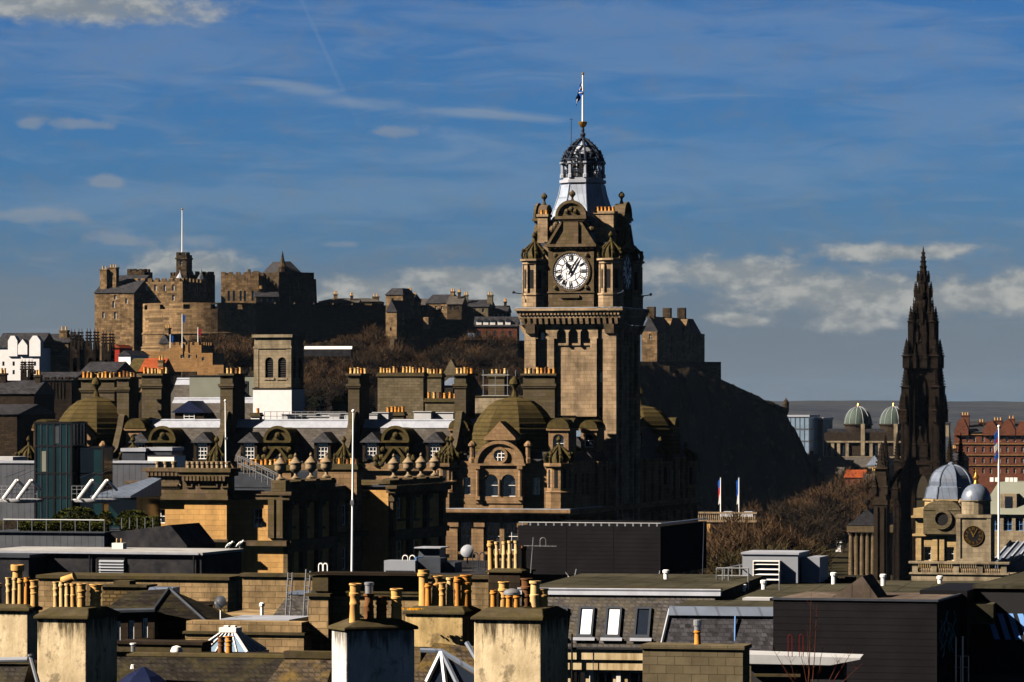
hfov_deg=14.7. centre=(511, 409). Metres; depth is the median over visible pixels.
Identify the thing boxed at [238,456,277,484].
roof stair rail
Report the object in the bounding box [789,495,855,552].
bare tree
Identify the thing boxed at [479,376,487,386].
bare tree
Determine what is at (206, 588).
olive parapet
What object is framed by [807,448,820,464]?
city house
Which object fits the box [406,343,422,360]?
bare tree
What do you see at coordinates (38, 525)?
hedge
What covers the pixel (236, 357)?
bare tree
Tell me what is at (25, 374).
gothic tower
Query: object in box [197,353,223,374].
end terrace house
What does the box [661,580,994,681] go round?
slate block
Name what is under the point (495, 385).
scaffold
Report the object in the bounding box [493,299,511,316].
castle house
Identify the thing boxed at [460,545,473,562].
satellite dish
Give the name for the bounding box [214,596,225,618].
satellite dish
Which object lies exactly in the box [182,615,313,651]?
stone parapet
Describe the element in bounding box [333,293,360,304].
castle house
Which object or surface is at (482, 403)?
stone wall
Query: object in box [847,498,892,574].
columned gallery
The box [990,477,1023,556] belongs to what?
green roof building
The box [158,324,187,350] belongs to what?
slate gable house
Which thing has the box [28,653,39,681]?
drain pipe
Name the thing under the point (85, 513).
hedge
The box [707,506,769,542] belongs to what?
bare tree
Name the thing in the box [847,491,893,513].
bare tree
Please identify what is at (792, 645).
ladder hoop
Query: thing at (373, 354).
bare tree
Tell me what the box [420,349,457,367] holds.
bare tree
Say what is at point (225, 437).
flagpole
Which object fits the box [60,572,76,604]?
pot cowl
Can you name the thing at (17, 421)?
roof block
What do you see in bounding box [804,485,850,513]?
bare tree
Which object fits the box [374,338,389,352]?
bare tree
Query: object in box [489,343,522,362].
bare tree
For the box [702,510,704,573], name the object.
aerial mast
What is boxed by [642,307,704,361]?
new barracks
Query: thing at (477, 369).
bare tree
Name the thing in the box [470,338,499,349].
bare tree
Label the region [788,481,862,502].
bare tree
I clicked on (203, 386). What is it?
plant room
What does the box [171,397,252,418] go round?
slate house
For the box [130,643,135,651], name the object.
vent cowl
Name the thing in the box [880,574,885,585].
vent pipe
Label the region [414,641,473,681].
glass roof lantern
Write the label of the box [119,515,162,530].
hedge
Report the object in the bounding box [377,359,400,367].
bare tree
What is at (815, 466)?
city house
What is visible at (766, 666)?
roof canopy
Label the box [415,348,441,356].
bare tree
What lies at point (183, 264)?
castle clock tower
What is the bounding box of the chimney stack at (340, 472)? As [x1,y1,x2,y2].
[317,458,363,502]
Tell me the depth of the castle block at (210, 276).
1225.94 m
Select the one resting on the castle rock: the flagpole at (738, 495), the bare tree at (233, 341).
the bare tree at (233, 341)
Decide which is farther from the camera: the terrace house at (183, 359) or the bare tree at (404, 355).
the bare tree at (404, 355)
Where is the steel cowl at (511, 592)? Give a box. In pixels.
[503,588,520,595]
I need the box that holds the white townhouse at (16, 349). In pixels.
[0,333,53,379]
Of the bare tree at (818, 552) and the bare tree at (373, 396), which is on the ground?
the bare tree at (818, 552)
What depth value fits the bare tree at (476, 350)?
1142.32 m
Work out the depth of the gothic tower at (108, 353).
789.94 m
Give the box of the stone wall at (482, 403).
[475,396,522,418]
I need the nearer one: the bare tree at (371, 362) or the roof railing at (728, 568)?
the roof railing at (728, 568)
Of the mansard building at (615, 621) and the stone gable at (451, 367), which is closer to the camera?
the mansard building at (615, 621)
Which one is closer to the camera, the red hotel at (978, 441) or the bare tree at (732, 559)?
the bare tree at (732, 559)
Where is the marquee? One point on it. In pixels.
(328, 351)
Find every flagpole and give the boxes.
[170,334,173,347]
[181,208,182,251]
[182,314,185,347]
[224,399,227,466]
[350,409,354,570]
[575,72,583,120]
[718,478,720,511]
[736,479,739,514]
[994,425,999,558]
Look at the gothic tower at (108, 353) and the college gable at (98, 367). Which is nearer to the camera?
the college gable at (98, 367)
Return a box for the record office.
[911,462,972,568]
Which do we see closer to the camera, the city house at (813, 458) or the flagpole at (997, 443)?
the flagpole at (997, 443)
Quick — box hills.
[772,400,1023,448]
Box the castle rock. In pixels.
[0,333,892,529]
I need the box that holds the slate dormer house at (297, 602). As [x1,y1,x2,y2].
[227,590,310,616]
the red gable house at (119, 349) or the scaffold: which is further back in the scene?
the red gable house at (119, 349)
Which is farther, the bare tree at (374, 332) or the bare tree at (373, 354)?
the bare tree at (374, 332)
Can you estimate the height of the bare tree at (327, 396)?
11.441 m
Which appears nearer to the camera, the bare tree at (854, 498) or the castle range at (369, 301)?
the bare tree at (854, 498)
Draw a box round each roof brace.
[0,468,44,502]
[71,468,119,502]
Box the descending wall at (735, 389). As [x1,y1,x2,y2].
[721,379,785,414]
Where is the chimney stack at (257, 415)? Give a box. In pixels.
[249,408,263,418]
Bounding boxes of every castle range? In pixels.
[134,269,211,308]
[318,291,383,304]
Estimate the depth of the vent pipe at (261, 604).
157.94 m
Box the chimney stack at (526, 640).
[471,578,571,681]
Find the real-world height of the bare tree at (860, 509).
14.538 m
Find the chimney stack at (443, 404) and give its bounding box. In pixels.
[423,392,453,411]
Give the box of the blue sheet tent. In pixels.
[118,664,165,681]
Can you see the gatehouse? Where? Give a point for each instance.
(398, 312)
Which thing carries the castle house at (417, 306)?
on the castle rock
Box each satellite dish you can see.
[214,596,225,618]
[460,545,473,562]
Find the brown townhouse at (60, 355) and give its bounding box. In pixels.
[51,326,85,371]
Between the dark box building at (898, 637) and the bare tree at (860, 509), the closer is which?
the dark box building at (898, 637)
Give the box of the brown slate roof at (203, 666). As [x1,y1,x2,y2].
[117,651,284,681]
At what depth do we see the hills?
4401.76 m
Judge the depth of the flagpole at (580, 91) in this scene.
444.95 m
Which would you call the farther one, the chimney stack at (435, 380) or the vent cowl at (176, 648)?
the chimney stack at (435, 380)
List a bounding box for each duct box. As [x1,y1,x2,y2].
[415,556,446,572]
[444,561,461,572]
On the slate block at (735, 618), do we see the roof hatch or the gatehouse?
the roof hatch
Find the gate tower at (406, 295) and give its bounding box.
[385,288,415,332]
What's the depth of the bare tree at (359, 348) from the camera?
1157.91 m
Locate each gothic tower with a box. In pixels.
[20,361,33,379]
[69,330,83,371]
[85,329,99,365]
[101,331,114,361]
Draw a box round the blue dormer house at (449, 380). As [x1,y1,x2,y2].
[445,375,484,397]
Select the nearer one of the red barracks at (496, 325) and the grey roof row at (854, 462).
the red barracks at (496, 325)
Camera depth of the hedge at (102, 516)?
270.64 m
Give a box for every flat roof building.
[0,546,243,659]
[429,560,569,583]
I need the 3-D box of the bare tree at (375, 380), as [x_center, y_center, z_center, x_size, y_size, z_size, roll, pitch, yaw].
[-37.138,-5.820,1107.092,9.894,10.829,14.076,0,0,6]
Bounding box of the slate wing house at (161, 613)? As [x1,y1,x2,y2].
[109,586,233,640]
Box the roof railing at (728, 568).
[716,564,779,589]
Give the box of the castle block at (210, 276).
[170,271,214,308]
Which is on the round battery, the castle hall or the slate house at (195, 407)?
the castle hall
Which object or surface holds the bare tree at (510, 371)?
on the castle rock
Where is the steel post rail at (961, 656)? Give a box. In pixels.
[954,636,968,681]
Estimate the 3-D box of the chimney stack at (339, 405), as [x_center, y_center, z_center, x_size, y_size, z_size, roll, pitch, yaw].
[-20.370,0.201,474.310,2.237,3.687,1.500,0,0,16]
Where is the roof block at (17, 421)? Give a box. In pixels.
[0,404,55,455]
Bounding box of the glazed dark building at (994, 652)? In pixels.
[920,572,1023,681]
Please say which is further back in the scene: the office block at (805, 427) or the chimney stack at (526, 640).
the office block at (805, 427)
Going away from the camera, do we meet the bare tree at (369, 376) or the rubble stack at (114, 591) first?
the rubble stack at (114, 591)
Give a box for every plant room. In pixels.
[189,375,219,396]
[245,375,253,396]
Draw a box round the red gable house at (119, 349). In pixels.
[114,344,132,361]
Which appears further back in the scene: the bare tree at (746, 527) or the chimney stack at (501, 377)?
the bare tree at (746, 527)
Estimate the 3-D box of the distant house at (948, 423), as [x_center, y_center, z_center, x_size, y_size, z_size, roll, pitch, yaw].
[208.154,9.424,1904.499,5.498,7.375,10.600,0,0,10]
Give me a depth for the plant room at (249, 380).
496.71 m
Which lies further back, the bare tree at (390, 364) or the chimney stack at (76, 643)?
the bare tree at (390, 364)
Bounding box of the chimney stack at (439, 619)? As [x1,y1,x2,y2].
[402,570,480,647]
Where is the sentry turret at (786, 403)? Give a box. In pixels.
[783,398,788,414]
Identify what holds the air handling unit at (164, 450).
on the old post office
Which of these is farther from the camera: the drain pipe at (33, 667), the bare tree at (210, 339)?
the bare tree at (210, 339)
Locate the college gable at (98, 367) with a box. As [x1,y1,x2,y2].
[80,362,135,377]
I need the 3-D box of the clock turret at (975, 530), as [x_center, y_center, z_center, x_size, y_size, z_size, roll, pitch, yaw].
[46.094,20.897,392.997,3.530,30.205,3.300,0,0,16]
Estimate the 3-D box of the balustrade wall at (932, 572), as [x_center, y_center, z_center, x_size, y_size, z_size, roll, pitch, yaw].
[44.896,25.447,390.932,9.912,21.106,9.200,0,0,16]
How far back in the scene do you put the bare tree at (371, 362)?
1132.63 m
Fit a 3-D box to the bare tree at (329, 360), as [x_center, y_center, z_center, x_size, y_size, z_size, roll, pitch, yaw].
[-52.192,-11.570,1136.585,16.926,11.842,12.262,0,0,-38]
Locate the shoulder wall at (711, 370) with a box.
[640,361,720,383]
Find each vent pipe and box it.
[259,602,264,614]
[663,570,668,578]
[760,580,766,588]
[830,572,836,583]
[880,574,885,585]
[937,576,942,583]
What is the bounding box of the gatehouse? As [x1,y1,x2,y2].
[385,300,410,338]
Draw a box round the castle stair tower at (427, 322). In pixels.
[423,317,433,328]
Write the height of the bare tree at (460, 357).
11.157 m
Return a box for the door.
[245,381,247,393]
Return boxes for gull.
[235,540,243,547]
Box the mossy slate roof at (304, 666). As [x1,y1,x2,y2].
[268,650,331,681]
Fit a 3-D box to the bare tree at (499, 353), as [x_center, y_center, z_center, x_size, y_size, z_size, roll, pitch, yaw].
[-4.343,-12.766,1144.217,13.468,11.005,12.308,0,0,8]
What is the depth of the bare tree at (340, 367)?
1125.76 m
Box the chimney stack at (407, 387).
[376,367,428,418]
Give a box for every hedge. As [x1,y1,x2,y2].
[18,520,111,531]
[51,506,98,521]
[97,510,114,525]
[113,509,147,526]
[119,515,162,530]
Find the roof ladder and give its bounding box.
[285,569,310,615]
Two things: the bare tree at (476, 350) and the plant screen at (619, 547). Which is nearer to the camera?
the plant screen at (619, 547)
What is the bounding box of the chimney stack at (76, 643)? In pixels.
[33,581,120,681]
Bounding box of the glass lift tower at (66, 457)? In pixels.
[34,422,113,521]
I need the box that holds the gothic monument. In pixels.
[883,247,964,580]
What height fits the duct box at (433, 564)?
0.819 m
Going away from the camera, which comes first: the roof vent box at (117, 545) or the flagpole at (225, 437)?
the roof vent box at (117, 545)
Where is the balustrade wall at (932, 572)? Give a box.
[908,561,1020,580]
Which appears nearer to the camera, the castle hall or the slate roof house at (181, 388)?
the slate roof house at (181, 388)
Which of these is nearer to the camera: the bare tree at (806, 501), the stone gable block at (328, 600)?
the stone gable block at (328, 600)
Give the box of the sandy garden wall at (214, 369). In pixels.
[208,365,225,374]
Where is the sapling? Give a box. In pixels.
[773,601,855,681]
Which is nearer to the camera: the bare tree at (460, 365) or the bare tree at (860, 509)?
the bare tree at (860, 509)
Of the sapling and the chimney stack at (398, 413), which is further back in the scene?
the chimney stack at (398, 413)
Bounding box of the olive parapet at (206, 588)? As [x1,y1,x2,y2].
[36,572,241,612]
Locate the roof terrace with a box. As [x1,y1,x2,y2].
[0,523,215,547]
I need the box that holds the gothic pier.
[872,442,889,579]
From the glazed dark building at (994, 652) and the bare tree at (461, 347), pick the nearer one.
the glazed dark building at (994, 652)
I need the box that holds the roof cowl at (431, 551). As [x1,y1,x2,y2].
[414,546,449,556]
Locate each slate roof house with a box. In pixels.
[0,368,55,411]
[171,378,188,403]
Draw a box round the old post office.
[124,452,453,572]
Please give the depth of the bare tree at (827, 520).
957.82 m
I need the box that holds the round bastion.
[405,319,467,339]
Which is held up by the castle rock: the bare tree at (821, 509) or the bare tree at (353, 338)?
the bare tree at (353, 338)
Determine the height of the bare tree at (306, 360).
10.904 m
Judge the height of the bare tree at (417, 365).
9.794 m
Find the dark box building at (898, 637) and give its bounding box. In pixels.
[772,574,961,681]
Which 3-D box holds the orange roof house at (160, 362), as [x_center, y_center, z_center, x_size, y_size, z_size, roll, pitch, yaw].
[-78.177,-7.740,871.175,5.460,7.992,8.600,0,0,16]
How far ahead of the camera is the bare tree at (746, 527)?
718.52 m
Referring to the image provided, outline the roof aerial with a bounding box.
[524,537,555,572]
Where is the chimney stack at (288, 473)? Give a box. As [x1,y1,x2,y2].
[242,458,293,487]
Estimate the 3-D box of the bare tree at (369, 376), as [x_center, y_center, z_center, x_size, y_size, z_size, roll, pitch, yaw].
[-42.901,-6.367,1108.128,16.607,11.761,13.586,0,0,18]
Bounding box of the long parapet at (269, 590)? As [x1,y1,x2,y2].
[240,572,487,646]
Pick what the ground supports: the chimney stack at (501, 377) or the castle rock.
the castle rock
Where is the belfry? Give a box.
[252,334,305,418]
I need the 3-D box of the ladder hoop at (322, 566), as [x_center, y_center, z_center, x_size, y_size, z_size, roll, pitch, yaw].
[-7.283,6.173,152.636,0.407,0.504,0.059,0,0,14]
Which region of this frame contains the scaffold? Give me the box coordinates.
[482,370,515,395]
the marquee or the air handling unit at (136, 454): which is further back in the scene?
the marquee
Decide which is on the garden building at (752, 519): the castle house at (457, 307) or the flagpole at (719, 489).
the flagpole at (719, 489)
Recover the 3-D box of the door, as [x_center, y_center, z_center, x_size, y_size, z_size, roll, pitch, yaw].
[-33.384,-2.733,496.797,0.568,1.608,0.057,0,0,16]
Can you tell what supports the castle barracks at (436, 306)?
on the castle rock
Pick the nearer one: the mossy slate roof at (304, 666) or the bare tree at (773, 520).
the mossy slate roof at (304, 666)
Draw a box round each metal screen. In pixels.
[0,461,33,520]
[113,461,171,487]
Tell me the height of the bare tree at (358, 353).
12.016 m
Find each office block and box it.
[787,415,819,453]
[818,417,832,458]
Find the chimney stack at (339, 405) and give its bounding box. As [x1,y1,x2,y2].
[331,396,347,412]
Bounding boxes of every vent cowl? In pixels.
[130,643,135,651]
[171,646,182,651]
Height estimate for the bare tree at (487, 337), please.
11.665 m
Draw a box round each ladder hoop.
[318,563,327,570]
[472,552,485,570]
[788,634,803,656]
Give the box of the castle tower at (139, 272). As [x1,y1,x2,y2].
[127,269,152,277]
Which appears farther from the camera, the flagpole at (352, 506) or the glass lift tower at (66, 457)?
the glass lift tower at (66, 457)
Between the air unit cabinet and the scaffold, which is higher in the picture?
the scaffold
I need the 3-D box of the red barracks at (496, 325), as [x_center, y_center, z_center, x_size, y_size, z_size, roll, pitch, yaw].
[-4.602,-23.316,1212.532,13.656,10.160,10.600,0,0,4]
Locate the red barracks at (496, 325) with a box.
[474,317,519,339]
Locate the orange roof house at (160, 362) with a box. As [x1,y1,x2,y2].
[138,356,174,391]
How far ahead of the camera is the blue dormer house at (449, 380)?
481.94 m
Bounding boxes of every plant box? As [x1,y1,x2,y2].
[0,456,27,460]
[147,455,184,466]
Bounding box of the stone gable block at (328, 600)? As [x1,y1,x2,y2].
[305,571,426,671]
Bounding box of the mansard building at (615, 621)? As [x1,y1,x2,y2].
[517,573,762,681]
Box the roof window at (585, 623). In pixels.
[573,606,594,640]
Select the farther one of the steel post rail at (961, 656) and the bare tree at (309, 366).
the bare tree at (309, 366)
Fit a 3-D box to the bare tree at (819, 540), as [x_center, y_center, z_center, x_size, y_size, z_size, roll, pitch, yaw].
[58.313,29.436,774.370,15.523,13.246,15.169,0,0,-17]
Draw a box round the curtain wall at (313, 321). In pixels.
[255,302,385,340]
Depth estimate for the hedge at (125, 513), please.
270.24 m
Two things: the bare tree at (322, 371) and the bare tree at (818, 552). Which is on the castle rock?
the bare tree at (322, 371)
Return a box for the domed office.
[823,403,900,461]
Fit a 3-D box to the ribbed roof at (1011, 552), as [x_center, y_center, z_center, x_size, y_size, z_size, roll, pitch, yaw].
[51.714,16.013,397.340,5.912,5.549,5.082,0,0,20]
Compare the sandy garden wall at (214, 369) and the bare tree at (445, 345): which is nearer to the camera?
the sandy garden wall at (214, 369)
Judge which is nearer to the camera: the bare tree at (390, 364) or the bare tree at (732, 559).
the bare tree at (732, 559)
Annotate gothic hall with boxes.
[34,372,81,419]
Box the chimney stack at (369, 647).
[328,583,418,681]
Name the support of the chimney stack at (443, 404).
on the grand hotel at (507, 465)
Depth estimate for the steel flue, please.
112.90 m
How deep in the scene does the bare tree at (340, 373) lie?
1100.51 m
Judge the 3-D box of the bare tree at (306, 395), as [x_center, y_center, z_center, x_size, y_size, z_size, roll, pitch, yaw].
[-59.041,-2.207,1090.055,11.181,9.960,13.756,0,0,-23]
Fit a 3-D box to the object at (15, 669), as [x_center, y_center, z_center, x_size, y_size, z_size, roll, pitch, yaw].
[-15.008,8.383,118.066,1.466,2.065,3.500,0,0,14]
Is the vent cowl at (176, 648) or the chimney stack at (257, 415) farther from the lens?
the chimney stack at (257, 415)
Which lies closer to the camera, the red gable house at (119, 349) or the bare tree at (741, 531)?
the bare tree at (741, 531)
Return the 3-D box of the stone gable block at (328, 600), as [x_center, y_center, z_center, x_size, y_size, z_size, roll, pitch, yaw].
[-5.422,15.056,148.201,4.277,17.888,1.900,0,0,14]
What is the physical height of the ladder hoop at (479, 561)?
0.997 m
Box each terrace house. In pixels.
[144,351,180,374]
[169,342,214,371]
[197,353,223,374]
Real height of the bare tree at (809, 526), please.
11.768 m
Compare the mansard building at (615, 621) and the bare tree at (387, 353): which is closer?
the mansard building at (615, 621)
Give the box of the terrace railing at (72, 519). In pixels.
[3,518,152,531]
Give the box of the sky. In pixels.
[0,0,1023,401]
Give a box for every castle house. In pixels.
[253,286,278,303]
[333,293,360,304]
[409,287,421,318]
[414,293,427,318]
[446,289,467,319]
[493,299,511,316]
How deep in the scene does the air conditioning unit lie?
146.75 m
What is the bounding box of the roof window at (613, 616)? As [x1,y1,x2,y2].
[600,607,621,640]
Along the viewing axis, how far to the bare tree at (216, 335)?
1146.88 m
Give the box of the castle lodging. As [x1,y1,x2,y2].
[464,292,495,332]
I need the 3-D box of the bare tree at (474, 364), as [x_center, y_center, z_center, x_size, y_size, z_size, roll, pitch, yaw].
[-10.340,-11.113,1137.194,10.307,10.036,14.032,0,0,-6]
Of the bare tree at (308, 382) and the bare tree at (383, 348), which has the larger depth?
the bare tree at (383, 348)
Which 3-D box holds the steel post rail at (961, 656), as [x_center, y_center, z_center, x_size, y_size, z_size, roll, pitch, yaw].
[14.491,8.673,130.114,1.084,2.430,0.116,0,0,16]
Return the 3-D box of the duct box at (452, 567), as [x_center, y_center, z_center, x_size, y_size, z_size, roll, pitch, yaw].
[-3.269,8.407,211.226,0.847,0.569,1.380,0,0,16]
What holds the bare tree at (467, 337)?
on the castle rock
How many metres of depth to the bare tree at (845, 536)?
986.55 m
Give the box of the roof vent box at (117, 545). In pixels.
[112,538,126,548]
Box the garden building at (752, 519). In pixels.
[698,511,768,536]
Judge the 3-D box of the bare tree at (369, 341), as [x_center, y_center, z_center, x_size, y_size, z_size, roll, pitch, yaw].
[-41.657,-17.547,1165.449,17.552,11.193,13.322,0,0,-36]
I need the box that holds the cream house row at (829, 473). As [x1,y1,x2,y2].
[823,467,845,486]
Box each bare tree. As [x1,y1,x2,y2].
[186,332,235,345]
[212,330,229,342]
[213,341,226,362]
[217,340,252,372]
[223,338,241,346]
[227,333,262,369]
[234,343,253,373]
[303,375,320,392]
[304,356,327,365]
[304,360,324,374]
[304,373,319,379]
[304,381,338,412]
[304,385,313,409]
[305,378,341,412]
[307,361,336,380]
[312,357,347,370]
[315,375,347,400]
[316,339,355,357]
[323,333,348,345]
[326,369,347,386]
[329,360,363,371]
[330,357,353,375]
[332,345,364,364]
[333,370,377,390]
[339,330,368,345]
[345,341,365,353]
[346,354,387,370]
[353,323,387,341]
[353,342,380,354]
[353,347,393,363]
[355,332,397,348]
[369,372,378,390]
[369,387,377,411]
[373,347,405,366]
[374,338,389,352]
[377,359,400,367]
[381,339,421,366]
[395,359,432,372]
[402,359,444,372]
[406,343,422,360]
[409,351,433,364]
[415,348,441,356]
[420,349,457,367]
[426,343,459,357]
[428,357,457,372]
[433,339,456,351]
[439,357,470,372]
[443,352,480,367]
[444,337,472,354]
[450,348,467,358]
[457,343,491,358]
[459,330,478,339]
[464,354,487,369]
[469,366,484,373]
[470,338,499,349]
[474,354,514,371]
[475,364,508,379]
[476,329,498,339]
[477,343,493,352]
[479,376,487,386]
[485,348,517,360]
[485,368,523,392]
[488,347,518,356]
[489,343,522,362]
[495,330,523,353]
[497,360,523,372]
[505,355,523,370]
[505,364,522,380]
[509,384,522,395]
[698,522,766,573]
[698,533,786,573]
[700,526,766,573]
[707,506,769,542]
[707,515,780,538]
[708,516,787,546]
[719,523,822,555]
[731,535,813,557]
[732,513,811,554]
[732,520,760,538]
[737,499,772,524]
[759,511,792,530]
[765,495,814,511]
[765,502,805,527]
[778,520,804,535]
[779,514,824,540]
[779,529,839,572]
[780,498,815,524]
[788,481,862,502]
[788,496,818,506]
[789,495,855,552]
[792,511,836,537]
[793,527,841,570]
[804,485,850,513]
[811,521,846,554]
[819,485,854,510]
[822,466,857,511]
[830,516,852,552]
[844,468,891,501]
[845,491,874,511]
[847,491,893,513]
[848,494,873,518]
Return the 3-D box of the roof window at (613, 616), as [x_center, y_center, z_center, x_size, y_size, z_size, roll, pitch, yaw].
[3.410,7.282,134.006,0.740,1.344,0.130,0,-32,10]
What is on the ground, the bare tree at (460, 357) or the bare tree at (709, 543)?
the bare tree at (709, 543)
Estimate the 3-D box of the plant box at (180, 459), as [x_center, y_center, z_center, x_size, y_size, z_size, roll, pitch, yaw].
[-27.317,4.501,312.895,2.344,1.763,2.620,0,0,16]
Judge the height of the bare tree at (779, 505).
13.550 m
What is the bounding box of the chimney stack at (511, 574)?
[486,541,535,606]
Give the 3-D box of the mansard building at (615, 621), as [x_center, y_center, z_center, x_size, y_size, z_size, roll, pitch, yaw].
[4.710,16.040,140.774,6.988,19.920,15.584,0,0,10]
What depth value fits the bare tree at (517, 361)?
1141.32 m
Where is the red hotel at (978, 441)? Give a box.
[953,412,1023,494]
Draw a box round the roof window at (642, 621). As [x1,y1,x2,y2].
[630,607,651,641]
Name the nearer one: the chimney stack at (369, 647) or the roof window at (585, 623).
the chimney stack at (369, 647)
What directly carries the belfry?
on the grand hotel at (507, 465)
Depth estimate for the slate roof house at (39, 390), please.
701.14 m
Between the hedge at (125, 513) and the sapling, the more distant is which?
the hedge at (125, 513)
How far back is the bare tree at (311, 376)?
1116.10 m
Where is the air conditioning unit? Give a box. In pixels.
[741,550,827,582]
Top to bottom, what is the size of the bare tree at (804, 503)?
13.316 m
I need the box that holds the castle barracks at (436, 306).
[425,288,456,318]
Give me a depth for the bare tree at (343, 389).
1093.89 m
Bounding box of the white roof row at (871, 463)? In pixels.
[866,455,893,492]
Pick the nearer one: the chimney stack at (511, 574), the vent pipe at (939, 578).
the vent pipe at (939, 578)
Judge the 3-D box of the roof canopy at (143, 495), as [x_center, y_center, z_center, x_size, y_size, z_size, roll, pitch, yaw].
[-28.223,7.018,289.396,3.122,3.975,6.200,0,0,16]
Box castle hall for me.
[221,269,264,308]
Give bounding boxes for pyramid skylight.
[209,625,268,651]
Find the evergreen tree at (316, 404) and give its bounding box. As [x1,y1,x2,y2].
[307,396,321,413]
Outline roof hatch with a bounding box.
[742,597,771,600]
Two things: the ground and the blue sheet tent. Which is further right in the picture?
the ground
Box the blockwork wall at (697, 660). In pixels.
[641,619,751,681]
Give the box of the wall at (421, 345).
[390,339,523,360]
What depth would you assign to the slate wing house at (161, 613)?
150.06 m
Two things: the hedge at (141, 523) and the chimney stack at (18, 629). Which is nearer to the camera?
the chimney stack at (18, 629)
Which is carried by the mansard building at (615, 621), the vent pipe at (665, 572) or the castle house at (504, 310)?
the vent pipe at (665, 572)
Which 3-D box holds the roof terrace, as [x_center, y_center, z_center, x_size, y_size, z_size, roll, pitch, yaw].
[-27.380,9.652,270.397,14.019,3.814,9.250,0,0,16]
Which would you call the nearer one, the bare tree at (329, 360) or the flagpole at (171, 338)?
the flagpole at (171, 338)
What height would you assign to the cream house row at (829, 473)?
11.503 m
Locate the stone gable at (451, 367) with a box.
[444,359,457,374]
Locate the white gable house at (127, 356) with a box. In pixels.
[118,350,149,364]
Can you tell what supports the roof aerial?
attached to the chimney stack at (511, 574)
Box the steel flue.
[364,582,373,593]
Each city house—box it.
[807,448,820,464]
[811,459,820,470]
[946,445,969,471]
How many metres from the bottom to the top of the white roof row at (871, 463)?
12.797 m
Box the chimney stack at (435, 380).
[427,368,445,397]
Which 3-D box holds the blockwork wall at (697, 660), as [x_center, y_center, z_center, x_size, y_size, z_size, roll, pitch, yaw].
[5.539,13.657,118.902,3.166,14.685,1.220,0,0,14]
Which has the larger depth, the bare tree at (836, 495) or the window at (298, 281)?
the window at (298, 281)
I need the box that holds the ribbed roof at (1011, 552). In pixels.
[995,540,1023,571]
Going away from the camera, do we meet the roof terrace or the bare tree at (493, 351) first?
the roof terrace
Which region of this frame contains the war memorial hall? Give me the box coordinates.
[263,251,316,303]
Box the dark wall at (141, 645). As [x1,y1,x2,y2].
[117,639,212,651]
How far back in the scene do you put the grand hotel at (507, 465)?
430.45 m
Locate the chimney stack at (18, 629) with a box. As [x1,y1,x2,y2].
[0,564,42,659]
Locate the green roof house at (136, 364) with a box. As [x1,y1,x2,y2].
[130,358,144,391]
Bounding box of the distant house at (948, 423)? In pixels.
[946,421,950,436]
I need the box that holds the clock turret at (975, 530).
[956,468,995,572]
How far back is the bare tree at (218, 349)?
1106.21 m
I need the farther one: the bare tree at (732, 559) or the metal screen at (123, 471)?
the bare tree at (732, 559)
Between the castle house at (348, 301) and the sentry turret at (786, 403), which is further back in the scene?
the sentry turret at (786, 403)
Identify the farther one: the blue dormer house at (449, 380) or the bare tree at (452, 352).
the bare tree at (452, 352)
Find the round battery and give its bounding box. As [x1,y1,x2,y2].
[139,303,258,375]
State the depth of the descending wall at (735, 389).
1289.83 m
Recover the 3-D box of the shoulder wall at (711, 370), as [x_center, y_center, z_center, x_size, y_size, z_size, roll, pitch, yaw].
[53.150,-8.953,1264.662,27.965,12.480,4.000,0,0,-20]
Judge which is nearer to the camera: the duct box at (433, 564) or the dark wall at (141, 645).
the dark wall at (141, 645)
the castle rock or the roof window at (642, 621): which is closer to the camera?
the roof window at (642, 621)
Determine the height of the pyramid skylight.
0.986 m
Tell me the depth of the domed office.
1397.48 m
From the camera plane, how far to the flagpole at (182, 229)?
1223.88 m
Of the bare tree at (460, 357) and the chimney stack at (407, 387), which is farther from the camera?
the bare tree at (460, 357)
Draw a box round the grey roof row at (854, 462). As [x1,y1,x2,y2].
[818,457,872,473]
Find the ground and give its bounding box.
[828,449,947,579]
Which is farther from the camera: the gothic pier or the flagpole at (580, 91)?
the gothic pier
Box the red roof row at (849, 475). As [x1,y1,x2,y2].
[844,470,867,498]
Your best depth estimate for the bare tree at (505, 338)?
1167.19 m
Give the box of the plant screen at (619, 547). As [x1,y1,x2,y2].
[518,518,706,574]
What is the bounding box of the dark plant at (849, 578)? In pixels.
[828,576,855,580]
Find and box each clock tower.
[175,252,192,281]
[512,118,651,520]
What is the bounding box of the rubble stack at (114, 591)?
[101,580,156,606]
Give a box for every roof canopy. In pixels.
[90,477,160,527]
[750,650,862,681]
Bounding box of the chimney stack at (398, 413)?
[386,406,407,418]
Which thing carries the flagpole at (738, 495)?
on the garden building at (752, 519)
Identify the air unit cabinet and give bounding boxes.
[384,560,416,571]
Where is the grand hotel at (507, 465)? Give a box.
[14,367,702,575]
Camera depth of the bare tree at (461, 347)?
1157.63 m
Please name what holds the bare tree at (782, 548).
on the ground
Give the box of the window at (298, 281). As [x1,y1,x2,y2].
[298,281,299,295]
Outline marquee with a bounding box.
[304,346,352,356]
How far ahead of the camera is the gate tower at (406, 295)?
1211.96 m
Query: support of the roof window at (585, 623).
in the mansard building at (615, 621)
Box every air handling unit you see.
[120,448,147,460]
[146,447,183,454]

